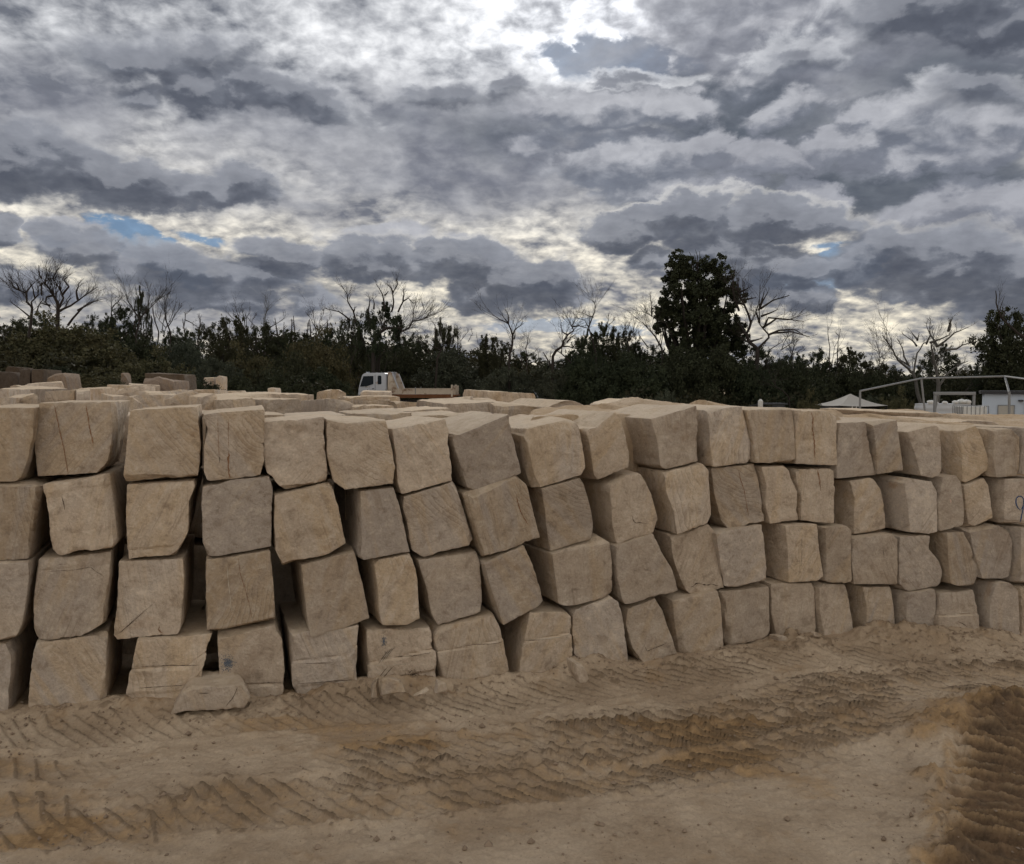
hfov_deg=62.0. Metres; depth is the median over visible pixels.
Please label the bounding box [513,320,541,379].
bare tree
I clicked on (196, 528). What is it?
sandstone block
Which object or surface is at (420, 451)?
sandstone block
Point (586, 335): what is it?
eucalypt tree
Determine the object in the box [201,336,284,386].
scrub bush
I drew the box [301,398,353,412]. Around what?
yard block
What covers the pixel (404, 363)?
scrub bush
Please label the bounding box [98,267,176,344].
bare tree
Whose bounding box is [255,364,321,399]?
scrub bush
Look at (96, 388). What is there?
yard block
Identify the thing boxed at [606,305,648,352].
bare tree
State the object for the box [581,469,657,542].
sandstone block
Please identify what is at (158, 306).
bare tree
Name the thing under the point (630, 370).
scrub bush
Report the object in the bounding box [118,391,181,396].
yard block
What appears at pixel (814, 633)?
stone fragment
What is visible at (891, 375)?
eucalypt tree
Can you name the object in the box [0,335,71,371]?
scrub bush
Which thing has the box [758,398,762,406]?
white drum
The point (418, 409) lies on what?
yard block
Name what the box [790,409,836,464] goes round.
sandstone block
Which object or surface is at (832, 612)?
sandstone block
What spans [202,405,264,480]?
sandstone block
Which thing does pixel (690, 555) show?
sandstone block
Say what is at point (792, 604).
sandstone block
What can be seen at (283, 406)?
yard block
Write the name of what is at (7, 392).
yard block
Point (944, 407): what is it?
water tank
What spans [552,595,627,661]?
sandstone block
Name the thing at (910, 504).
sandstone block
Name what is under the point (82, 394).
yard block
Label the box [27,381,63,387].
yard block
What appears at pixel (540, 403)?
buried slab
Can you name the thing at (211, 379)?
weathered block
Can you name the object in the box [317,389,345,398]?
yard block
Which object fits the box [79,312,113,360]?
eucalypt tree
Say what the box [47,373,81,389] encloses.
weathered block
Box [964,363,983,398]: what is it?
bare tree
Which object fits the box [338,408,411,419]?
sandstone block
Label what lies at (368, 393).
yard block
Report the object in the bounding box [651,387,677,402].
scrub bush
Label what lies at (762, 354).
eucalypt tree
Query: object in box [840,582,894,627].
sandstone block
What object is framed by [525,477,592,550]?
sandstone block
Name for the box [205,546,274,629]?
sandstone block
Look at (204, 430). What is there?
sandstone block
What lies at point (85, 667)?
sandstone block
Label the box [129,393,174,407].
yard block
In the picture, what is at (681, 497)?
sandstone block
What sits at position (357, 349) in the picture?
bare tree
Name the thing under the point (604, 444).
sandstone block
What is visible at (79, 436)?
sandstone block
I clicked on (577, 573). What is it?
sandstone block
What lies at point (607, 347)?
eucalypt tree
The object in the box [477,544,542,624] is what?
sandstone block
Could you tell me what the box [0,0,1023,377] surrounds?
sky
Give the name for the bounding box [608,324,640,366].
eucalypt tree
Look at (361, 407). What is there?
yard block
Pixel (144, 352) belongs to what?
scrub bush
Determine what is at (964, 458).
sandstone block
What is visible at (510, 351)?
bare tree
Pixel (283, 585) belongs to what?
yard ground
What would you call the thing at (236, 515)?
sandstone block
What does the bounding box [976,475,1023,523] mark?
sandstone block
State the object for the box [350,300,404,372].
eucalypt tree
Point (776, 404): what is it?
flat trailer
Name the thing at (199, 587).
sandstone block
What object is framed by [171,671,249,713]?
fallen slab
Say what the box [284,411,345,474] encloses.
sandstone block
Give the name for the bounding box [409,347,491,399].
scrub bush
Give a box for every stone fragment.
[371,678,379,697]
[381,677,404,695]
[414,687,428,695]
[434,679,446,692]
[566,658,588,682]
[769,634,786,640]
[811,631,820,636]
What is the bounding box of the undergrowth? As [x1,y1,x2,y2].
[0,336,978,408]
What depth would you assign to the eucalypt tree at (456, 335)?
68.42 m
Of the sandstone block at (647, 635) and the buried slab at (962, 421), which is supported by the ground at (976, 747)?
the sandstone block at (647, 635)
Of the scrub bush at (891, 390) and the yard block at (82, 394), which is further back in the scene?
the scrub bush at (891, 390)
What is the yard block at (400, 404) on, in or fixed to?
on the yard ground at (283, 585)
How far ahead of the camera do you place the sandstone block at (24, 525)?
5.36 m
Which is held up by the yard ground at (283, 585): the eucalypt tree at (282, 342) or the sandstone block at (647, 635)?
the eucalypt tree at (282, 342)
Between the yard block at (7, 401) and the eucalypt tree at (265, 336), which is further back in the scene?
the eucalypt tree at (265, 336)
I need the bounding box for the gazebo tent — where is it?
[820,394,887,409]
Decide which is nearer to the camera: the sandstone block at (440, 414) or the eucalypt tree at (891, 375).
the sandstone block at (440, 414)
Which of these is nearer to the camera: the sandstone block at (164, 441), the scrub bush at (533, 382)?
the sandstone block at (164, 441)
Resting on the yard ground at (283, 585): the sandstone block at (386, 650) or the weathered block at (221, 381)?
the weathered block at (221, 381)
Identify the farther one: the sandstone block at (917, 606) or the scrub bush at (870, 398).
the scrub bush at (870, 398)
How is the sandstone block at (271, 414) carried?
on the sandstone block
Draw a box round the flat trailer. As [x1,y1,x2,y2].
[750,403,787,407]
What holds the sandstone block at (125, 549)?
on the sandstone block at (129, 645)
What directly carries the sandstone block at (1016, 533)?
on the sandstone block at (1019, 587)
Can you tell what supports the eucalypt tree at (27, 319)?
on the yard ground at (283, 585)
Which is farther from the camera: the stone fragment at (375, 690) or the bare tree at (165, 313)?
the bare tree at (165, 313)
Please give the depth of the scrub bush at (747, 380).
53.11 m
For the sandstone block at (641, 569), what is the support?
on the sandstone block at (647, 635)
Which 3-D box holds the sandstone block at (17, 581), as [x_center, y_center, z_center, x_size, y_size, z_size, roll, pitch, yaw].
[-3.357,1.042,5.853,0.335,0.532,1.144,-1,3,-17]
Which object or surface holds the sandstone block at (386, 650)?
on the ground at (976, 747)
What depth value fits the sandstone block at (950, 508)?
6.91 m
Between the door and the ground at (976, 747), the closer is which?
the ground at (976, 747)
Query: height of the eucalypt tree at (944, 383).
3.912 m
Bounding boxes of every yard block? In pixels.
[0,387,30,397]
[0,397,20,404]
[8,393,37,403]
[10,385,67,403]
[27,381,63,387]
[45,388,117,401]
[76,389,89,399]
[79,387,111,388]
[101,393,142,411]
[107,384,138,389]
[118,385,154,393]
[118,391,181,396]
[129,383,159,390]
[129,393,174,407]
[165,391,198,405]
[170,393,216,409]
[173,389,193,392]
[194,389,227,393]
[213,394,255,409]
[215,392,272,397]
[242,392,313,404]
[250,397,300,414]
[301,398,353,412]
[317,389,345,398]
[338,395,399,400]
[348,401,416,407]
[351,399,396,408]
[351,404,393,409]
[360,390,391,395]
[365,400,390,404]
[396,406,449,412]
[416,399,493,412]
[431,398,495,400]
[446,396,472,399]
[463,389,534,402]
[479,400,538,416]
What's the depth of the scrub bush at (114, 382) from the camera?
23.93 m
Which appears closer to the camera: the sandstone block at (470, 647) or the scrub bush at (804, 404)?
the sandstone block at (470, 647)
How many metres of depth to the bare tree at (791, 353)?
58.71 m
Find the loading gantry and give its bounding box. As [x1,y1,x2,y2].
[933,392,975,412]
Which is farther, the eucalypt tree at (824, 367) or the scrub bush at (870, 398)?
the eucalypt tree at (824, 367)
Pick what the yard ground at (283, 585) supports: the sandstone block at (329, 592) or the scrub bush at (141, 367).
the scrub bush at (141, 367)
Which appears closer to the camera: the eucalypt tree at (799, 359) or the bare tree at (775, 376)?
the bare tree at (775, 376)
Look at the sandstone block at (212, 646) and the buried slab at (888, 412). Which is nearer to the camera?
the sandstone block at (212, 646)
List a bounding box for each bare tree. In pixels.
[0,264,64,337]
[18,255,110,331]
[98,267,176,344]
[136,275,180,343]
[153,266,205,352]
[220,288,256,333]
[257,281,289,354]
[298,290,331,335]
[323,270,456,372]
[342,326,381,393]
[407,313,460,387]
[459,327,478,353]
[467,286,526,390]
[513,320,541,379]
[543,294,596,397]
[572,269,618,374]
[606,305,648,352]
[611,289,672,362]
[709,254,818,372]
[741,342,791,407]
[769,313,808,362]
[815,297,837,376]
[834,318,850,396]
[863,299,940,402]
[863,315,892,377]
[919,312,977,402]
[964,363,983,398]
[990,280,1023,338]
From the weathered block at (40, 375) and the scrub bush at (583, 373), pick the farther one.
the scrub bush at (583, 373)
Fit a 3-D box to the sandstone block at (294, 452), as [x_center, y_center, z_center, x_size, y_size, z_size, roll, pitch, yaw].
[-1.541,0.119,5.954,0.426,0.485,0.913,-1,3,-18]
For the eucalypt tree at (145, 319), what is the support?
on the yard ground at (283, 585)
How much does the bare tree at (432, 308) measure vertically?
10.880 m
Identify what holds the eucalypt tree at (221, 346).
on the yard ground at (283, 585)
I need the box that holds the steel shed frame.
[859,375,1023,413]
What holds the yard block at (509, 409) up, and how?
on the sand bank
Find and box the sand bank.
[345,397,1023,523]
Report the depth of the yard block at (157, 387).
20.01 m
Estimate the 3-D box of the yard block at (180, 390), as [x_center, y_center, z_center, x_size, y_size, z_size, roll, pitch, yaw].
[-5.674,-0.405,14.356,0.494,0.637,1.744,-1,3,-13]
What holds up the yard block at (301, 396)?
on the yard ground at (283, 585)
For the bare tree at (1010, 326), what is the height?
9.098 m
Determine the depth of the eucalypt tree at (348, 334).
62.62 m
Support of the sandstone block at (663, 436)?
on the sandstone block at (681, 497)
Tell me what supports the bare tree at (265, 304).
on the yard ground at (283, 585)
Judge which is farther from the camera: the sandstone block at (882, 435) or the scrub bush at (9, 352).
the scrub bush at (9, 352)
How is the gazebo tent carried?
on the yard ground at (283, 585)
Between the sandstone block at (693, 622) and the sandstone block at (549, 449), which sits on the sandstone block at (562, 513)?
the sandstone block at (549, 449)
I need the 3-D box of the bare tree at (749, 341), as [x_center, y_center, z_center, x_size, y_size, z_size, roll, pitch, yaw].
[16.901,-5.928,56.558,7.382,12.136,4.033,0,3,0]
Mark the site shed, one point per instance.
(996, 402)
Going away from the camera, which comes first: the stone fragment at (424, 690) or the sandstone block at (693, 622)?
the stone fragment at (424, 690)
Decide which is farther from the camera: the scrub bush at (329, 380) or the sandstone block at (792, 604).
the scrub bush at (329, 380)
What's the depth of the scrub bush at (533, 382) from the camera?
61.40 m
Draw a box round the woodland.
[0,328,979,396]
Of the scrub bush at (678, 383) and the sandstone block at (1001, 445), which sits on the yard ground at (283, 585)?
the scrub bush at (678, 383)
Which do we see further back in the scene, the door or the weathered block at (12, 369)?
the door
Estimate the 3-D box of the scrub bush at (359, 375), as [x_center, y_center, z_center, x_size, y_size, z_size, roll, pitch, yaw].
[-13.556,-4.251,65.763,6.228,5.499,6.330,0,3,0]
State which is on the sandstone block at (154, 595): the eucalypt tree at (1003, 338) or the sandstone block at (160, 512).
the sandstone block at (160, 512)
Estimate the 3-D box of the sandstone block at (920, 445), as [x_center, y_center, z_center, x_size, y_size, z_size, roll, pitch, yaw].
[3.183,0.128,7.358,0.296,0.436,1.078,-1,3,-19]
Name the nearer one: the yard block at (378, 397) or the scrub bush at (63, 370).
the yard block at (378, 397)
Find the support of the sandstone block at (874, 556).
on the sandstone block at (868, 603)
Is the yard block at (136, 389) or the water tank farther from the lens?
the water tank
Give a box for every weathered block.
[0,371,19,388]
[5,366,32,372]
[19,369,33,385]
[32,369,61,382]
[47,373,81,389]
[121,373,131,384]
[143,376,188,390]
[145,373,196,389]
[204,377,215,387]
[216,376,226,389]
[268,388,280,392]
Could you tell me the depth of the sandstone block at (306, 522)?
5.58 m
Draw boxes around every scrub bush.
[0,306,140,381]
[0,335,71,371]
[47,364,83,374]
[79,364,142,387]
[97,332,184,374]
[106,377,135,386]
[108,342,195,383]
[165,336,222,374]
[192,355,249,384]
[196,377,233,390]
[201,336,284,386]
[227,371,267,391]
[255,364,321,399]
[276,319,367,395]
[288,362,359,395]
[333,345,364,393]
[351,349,392,391]
[380,347,439,399]
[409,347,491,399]
[476,365,533,392]
[516,365,558,398]
[529,367,581,403]
[552,344,632,404]
[586,348,678,404]
[633,342,709,402]
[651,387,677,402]
[674,336,759,406]
[711,357,797,408]
[765,353,839,408]
[797,387,821,408]
[804,360,882,403]
[839,365,915,406]
[855,393,878,408]
[877,383,914,409]
[902,372,953,407]
[931,374,980,404]
[967,374,1018,404]
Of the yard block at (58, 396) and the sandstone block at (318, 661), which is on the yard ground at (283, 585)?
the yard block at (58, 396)
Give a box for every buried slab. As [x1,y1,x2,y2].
[510,398,581,407]
[590,398,623,404]
[820,408,942,417]
[895,416,999,424]
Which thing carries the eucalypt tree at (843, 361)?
on the yard ground at (283, 585)
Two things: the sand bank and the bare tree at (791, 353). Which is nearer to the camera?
the sand bank
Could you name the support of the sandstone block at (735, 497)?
on the sandstone block at (740, 554)
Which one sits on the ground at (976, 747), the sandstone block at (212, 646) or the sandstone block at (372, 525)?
the sandstone block at (212, 646)
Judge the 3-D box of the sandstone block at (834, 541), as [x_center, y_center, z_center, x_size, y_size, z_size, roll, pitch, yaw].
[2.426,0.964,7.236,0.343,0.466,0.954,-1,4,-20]
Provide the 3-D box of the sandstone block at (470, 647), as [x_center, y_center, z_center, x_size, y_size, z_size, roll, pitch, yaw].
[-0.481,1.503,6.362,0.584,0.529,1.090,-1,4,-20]
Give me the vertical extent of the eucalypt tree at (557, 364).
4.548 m
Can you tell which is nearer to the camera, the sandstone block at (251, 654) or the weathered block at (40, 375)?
the sandstone block at (251, 654)
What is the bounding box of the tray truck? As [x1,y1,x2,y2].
[356,372,459,401]
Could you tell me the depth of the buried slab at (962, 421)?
8.69 m
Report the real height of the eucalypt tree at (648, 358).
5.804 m
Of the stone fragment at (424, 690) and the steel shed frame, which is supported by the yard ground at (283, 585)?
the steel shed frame
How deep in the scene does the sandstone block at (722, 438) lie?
6.57 m
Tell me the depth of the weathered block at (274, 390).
26.09 m
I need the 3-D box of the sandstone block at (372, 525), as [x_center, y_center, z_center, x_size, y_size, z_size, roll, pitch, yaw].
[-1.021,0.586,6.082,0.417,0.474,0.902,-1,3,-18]
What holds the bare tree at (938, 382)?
on the yard ground at (283, 585)
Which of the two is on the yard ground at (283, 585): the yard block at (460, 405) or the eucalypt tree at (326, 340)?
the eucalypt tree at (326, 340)
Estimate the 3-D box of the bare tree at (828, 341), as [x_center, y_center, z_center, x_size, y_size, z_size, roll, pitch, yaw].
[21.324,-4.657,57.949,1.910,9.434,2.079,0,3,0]
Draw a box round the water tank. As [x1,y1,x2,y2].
[914,399,970,413]
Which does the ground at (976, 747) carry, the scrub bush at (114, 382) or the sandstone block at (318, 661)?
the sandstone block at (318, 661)
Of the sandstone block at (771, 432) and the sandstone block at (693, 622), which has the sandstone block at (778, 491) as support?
the sandstone block at (771, 432)
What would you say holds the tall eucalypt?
on the yard ground at (283, 585)
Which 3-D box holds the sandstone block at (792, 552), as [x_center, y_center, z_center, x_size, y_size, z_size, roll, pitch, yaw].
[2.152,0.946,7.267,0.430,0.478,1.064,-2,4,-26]
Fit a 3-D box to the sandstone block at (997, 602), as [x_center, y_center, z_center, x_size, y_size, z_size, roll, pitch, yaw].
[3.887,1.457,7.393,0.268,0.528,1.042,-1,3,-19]
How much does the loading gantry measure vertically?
2.732 m
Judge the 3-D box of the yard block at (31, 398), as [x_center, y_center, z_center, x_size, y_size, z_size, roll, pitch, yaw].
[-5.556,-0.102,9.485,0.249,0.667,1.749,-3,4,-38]
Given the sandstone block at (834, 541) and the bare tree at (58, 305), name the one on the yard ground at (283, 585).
the bare tree at (58, 305)
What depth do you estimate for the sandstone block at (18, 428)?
5.29 m
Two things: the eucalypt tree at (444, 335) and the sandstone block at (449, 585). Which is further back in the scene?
the eucalypt tree at (444, 335)
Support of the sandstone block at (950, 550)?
on the sandstone block at (956, 605)
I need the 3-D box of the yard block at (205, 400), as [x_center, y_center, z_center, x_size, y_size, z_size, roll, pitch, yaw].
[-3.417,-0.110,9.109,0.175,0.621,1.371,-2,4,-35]
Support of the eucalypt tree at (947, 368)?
on the yard ground at (283, 585)
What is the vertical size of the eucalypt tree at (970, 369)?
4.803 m
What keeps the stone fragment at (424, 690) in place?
on the ground at (976, 747)
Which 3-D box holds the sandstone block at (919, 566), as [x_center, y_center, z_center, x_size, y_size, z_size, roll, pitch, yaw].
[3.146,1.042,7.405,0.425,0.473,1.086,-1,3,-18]
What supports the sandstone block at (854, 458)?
on the sandstone block at (858, 505)
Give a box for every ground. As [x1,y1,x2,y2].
[0,619,1023,863]
[270,389,945,622]
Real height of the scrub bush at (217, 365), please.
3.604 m
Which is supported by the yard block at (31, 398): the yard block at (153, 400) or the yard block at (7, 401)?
the yard block at (7, 401)
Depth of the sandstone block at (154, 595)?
5.46 m
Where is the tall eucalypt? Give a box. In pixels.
[652,248,750,380]
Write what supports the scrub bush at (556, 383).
on the yard ground at (283, 585)
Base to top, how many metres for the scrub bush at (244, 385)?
2.740 m
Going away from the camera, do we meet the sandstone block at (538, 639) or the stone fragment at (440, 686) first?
the stone fragment at (440, 686)
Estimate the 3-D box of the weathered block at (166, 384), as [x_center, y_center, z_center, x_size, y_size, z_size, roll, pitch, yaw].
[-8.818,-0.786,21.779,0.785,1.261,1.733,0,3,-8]
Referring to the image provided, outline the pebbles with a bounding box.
[0,622,1023,863]
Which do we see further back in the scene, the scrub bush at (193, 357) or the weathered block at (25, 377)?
the scrub bush at (193, 357)
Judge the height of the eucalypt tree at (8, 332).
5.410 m
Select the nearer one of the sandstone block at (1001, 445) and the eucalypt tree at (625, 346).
the sandstone block at (1001, 445)
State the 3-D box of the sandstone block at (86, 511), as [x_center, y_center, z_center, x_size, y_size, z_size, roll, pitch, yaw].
[-2.833,0.499,5.789,0.429,0.519,1.062,-1,3,-15]
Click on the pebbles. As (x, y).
(488, 843)
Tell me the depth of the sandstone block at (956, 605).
6.96 m
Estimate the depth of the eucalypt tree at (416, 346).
73.20 m
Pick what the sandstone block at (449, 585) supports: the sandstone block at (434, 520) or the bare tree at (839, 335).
the sandstone block at (434, 520)
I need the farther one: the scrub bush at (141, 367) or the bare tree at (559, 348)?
the bare tree at (559, 348)
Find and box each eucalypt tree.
[0,318,33,346]
[12,316,71,345]
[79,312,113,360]
[98,300,144,356]
[134,285,153,343]
[159,327,198,366]
[191,313,254,370]
[244,321,284,361]
[269,329,324,369]
[307,325,350,357]
[331,314,369,384]
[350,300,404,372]
[390,333,432,380]
[428,324,465,381]
[434,318,450,379]
[473,333,514,385]
[505,350,547,381]
[540,357,570,380]
[560,337,605,382]
[577,329,602,365]
[593,321,624,367]
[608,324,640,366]
[632,342,667,388]
[740,344,784,387]
[766,353,809,386]
[794,345,836,394]
[834,346,880,379]
[874,361,905,398]
[889,369,924,383]
[913,342,960,399]
[934,375,966,389]
[960,363,981,391]
[965,306,1023,390]
[968,350,1007,402]
[986,321,1022,390]
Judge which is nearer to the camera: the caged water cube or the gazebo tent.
the caged water cube
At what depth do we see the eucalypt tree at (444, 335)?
67.46 m
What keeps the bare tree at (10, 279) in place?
on the yard ground at (283, 585)
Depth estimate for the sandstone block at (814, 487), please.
6.84 m
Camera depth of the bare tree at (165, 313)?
65.55 m
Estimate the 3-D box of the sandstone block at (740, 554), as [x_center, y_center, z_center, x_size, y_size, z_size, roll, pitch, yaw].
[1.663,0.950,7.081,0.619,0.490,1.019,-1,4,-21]
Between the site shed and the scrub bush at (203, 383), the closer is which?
the scrub bush at (203, 383)
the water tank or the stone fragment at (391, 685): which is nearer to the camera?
the stone fragment at (391, 685)
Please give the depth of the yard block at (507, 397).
14.99 m
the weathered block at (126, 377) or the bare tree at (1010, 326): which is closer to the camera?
the weathered block at (126, 377)
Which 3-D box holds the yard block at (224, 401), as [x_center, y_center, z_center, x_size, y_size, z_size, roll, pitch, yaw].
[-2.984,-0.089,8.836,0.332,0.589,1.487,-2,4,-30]
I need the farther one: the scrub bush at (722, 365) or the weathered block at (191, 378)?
the scrub bush at (722, 365)
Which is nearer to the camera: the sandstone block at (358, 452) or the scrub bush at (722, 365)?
the sandstone block at (358, 452)
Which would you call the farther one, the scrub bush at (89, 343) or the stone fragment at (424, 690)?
the scrub bush at (89, 343)
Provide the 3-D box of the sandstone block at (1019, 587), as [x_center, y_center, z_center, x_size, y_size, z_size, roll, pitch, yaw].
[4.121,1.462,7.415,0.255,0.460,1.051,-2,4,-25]
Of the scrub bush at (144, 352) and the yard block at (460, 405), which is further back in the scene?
the scrub bush at (144, 352)
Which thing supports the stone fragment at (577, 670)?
on the ground at (976, 747)
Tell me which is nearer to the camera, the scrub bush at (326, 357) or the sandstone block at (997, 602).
the sandstone block at (997, 602)
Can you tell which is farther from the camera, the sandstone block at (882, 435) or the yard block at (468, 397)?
the yard block at (468, 397)
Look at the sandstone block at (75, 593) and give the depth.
5.38 m
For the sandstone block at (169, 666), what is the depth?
5.46 m
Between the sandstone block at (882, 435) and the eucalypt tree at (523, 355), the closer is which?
the sandstone block at (882, 435)
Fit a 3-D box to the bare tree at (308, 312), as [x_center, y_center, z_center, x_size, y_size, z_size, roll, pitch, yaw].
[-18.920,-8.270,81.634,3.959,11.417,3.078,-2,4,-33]
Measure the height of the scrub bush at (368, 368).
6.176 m
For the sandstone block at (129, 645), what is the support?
on the ground at (976, 747)
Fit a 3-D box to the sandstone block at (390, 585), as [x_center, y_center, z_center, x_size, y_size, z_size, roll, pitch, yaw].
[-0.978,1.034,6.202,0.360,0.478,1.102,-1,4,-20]
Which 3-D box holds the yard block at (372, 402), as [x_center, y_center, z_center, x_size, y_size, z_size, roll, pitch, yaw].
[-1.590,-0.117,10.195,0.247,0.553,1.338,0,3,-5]
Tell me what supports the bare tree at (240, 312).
on the yard ground at (283, 585)
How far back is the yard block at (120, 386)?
18.99 m
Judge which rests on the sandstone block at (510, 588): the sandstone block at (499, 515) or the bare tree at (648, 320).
the sandstone block at (499, 515)
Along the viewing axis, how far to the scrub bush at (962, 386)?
51.99 m
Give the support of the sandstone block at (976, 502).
on the sandstone block at (991, 546)
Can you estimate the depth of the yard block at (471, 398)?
13.55 m
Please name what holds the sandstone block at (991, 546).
on the sandstone block at (997, 602)
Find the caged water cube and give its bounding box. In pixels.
[952,405,988,414]
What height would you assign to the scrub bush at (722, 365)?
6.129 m
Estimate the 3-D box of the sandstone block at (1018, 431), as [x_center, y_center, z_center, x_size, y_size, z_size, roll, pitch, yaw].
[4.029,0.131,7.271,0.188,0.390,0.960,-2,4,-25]
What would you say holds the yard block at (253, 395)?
on the yard ground at (283, 585)
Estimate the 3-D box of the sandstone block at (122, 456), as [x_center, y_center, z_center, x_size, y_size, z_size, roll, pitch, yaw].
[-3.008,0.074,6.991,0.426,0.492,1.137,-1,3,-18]
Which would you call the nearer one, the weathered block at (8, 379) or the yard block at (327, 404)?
the yard block at (327, 404)
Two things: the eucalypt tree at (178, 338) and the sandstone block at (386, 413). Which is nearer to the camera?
the sandstone block at (386, 413)
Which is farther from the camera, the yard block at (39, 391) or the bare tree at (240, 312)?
the bare tree at (240, 312)
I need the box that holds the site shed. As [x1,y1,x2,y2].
[979,390,1023,414]
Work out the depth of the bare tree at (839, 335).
56.80 m
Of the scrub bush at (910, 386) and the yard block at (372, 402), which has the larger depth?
the scrub bush at (910, 386)
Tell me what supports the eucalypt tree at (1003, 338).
on the yard ground at (283, 585)
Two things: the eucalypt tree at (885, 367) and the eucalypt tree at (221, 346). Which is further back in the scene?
the eucalypt tree at (221, 346)
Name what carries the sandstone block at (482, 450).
on the sandstone block at (499, 515)
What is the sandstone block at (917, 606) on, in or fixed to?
on the ground at (976, 747)
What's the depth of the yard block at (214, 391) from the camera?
13.93 m
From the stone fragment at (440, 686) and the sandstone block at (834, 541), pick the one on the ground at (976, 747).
the stone fragment at (440, 686)
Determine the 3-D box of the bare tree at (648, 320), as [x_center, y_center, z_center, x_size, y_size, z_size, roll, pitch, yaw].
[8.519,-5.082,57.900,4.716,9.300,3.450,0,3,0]
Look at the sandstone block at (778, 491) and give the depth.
6.76 m
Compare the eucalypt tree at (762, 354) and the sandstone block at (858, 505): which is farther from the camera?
the eucalypt tree at (762, 354)
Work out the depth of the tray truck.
58.78 m
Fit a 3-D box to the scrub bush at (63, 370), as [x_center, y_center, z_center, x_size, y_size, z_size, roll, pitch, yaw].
[-21.515,-2.533,39.941,4.202,1.310,4.202,-3,4,-40]
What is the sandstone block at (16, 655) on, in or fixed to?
on the ground at (976, 747)
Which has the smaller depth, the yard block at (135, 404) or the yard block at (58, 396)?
the yard block at (135, 404)
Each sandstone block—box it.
[0,404,38,481]
[0,474,64,559]
[0,537,51,639]
[0,619,38,710]
[28,599,122,706]
[33,535,124,639]
[35,400,129,475]
[43,463,132,554]
[113,412,129,464]
[114,534,194,638]
[117,540,127,598]
[123,404,202,480]
[123,637,137,653]
[126,467,203,558]
[126,600,211,698]
[188,479,202,537]
[192,537,205,599]
[201,410,206,466]
[201,466,272,555]
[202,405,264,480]
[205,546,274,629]
[206,630,217,653]
[217,599,284,696]
[263,414,326,488]
[264,412,283,475]
[270,479,345,564]
[279,601,358,693]
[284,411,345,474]
[290,543,368,636]
[314,414,394,489]
[327,474,333,490]
[334,482,409,559]
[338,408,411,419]
[356,552,419,624]
[356,611,436,677]
[385,416,451,493]
[395,481,471,556]
[408,545,481,624]
[411,410,459,417]
[419,604,508,678]
[442,411,520,489]
[455,475,539,555]
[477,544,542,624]
[495,595,572,672]
[509,414,584,487]
[522,533,611,605]
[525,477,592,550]
[545,409,628,478]
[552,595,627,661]
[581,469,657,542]
[608,533,677,603]
[610,404,697,468]
[616,597,676,661]
[636,462,710,533]
[652,524,722,593]
[653,588,722,652]
[677,404,750,466]
[704,462,763,527]
[707,523,766,586]
[715,582,769,645]
[741,406,794,462]
[749,462,797,523]
[756,520,822,581]
[759,576,815,634]
[776,464,834,522]
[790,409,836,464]
[799,520,851,582]
[801,420,874,477]
[810,580,852,634]
[833,476,885,533]
[839,417,902,473]
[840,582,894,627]
[849,531,897,583]
[865,474,936,533]
[880,527,941,590]
[888,472,963,530]
[890,586,935,625]
[893,422,940,477]
[905,422,987,481]
[920,529,977,585]
[928,581,979,628]
[951,523,1011,578]
[960,423,1023,474]
[960,478,991,526]
[961,577,1019,633]
[976,427,1019,476]
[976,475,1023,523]
[982,520,1023,582]
[991,578,1023,633]
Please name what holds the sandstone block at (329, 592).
on the sandstone block at (318, 661)
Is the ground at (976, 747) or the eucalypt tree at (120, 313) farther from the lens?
the eucalypt tree at (120, 313)
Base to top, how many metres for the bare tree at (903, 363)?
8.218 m
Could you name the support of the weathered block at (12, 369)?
on the yard ground at (283, 585)
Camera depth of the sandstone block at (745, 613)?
6.72 m
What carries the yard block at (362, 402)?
on the sand bank
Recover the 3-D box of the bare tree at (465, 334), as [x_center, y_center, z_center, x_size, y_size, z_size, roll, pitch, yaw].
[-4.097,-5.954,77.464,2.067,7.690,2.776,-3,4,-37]
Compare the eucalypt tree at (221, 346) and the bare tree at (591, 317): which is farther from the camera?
the eucalypt tree at (221, 346)
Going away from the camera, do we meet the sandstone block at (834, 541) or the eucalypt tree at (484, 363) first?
the sandstone block at (834, 541)
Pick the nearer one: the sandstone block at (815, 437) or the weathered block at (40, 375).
the sandstone block at (815, 437)
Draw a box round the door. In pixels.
[998,406,1013,414]
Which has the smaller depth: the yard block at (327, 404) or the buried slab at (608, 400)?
the yard block at (327, 404)
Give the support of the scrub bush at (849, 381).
on the yard ground at (283, 585)
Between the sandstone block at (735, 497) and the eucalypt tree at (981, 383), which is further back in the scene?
the eucalypt tree at (981, 383)
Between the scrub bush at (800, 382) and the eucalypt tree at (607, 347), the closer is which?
the scrub bush at (800, 382)
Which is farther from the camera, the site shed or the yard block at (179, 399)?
the site shed
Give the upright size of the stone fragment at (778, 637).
0.046 m
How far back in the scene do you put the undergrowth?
45.47 m
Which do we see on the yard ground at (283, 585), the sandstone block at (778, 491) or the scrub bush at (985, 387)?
the scrub bush at (985, 387)
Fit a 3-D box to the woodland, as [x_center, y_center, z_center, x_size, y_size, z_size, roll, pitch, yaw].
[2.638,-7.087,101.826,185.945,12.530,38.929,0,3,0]
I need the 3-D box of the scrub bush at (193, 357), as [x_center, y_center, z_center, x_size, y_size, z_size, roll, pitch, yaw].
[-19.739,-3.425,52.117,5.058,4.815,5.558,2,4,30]
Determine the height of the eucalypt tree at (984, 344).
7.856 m
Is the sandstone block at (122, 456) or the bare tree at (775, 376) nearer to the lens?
the sandstone block at (122, 456)
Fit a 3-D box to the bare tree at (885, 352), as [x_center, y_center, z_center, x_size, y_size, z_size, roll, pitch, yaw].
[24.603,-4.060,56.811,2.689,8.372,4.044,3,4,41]
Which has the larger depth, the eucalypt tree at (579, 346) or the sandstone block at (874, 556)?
the eucalypt tree at (579, 346)

